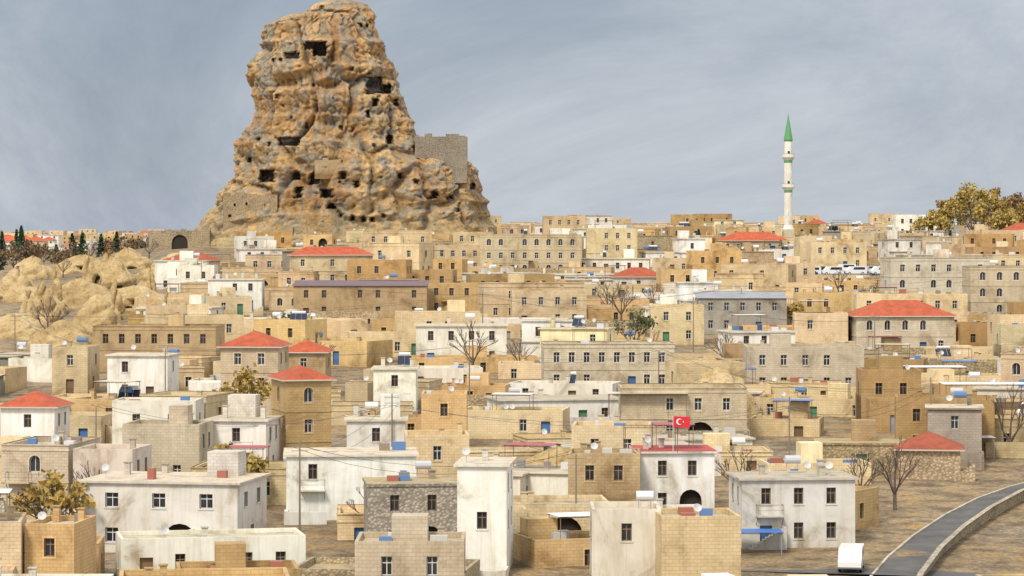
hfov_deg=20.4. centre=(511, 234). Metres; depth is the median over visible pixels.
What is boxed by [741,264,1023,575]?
streets
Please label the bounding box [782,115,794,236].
minaret
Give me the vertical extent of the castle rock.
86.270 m
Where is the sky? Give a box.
[0,0,1023,233]
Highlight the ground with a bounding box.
[0,234,1023,575]
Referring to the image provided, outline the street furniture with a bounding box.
[10,260,1023,555]
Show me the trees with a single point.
(1006, 212)
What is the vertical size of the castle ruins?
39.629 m
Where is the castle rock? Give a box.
[195,0,496,246]
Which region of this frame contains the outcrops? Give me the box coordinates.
[0,246,759,465]
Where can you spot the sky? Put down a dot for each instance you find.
(116, 115)
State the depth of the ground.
278.10 m
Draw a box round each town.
[0,213,1023,575]
[0,229,163,250]
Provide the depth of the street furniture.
333.18 m
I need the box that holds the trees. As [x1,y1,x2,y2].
[0,182,1023,518]
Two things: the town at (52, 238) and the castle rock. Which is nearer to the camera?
the castle rock
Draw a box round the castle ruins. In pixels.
[148,133,467,250]
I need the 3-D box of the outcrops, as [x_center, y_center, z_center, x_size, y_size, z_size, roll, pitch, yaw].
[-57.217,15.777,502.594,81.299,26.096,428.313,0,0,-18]

